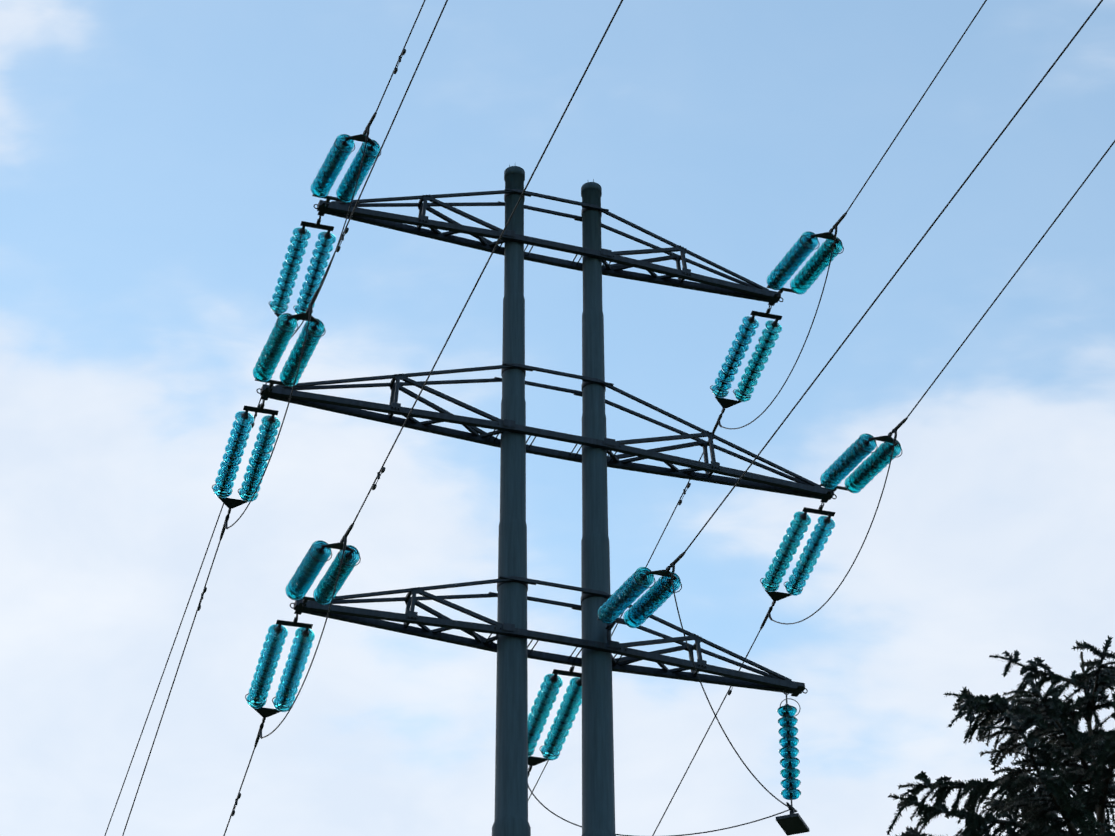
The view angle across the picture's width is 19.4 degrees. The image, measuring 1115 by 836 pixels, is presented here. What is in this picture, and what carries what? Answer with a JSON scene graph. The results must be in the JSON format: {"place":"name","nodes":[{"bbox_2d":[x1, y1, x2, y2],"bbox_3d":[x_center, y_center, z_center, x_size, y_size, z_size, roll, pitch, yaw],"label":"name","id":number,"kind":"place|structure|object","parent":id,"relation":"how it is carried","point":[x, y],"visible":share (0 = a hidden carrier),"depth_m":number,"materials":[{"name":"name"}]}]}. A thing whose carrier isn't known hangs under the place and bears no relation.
{"place":"outdoors","nodes":[
{"label":"outdoors","id":0,"kind":"place"},
{"bbox_2d":[0,0,1114,835],"label":"sky","id":1,"kind":"structure","parent":0,"point":[160,160],"materials":[{"name":"blue"}]},
{"label":"ground","id":2,"kind":"structure","parent":0,"visible":0},
{"bbox_2d":[104,0,1114,835],"bbox_3d":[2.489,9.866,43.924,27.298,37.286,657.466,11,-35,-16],"label":"pylon","id":3,"kind":"object","parent":2,"relation":"on","point":[588,688],"visible":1,"depth_m":48.66,"materials":[{"name":"metal"}]},
{"bbox_2d":[886,635,1114,835],"bbox_3d":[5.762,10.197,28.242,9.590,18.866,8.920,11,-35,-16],"label":"conifer tree","id":4,"kind":"object","parent":2,"relation":"on","point":[1054,717],"visible":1,"depth_m":32.18,"materials":[{"name":"green plant"}]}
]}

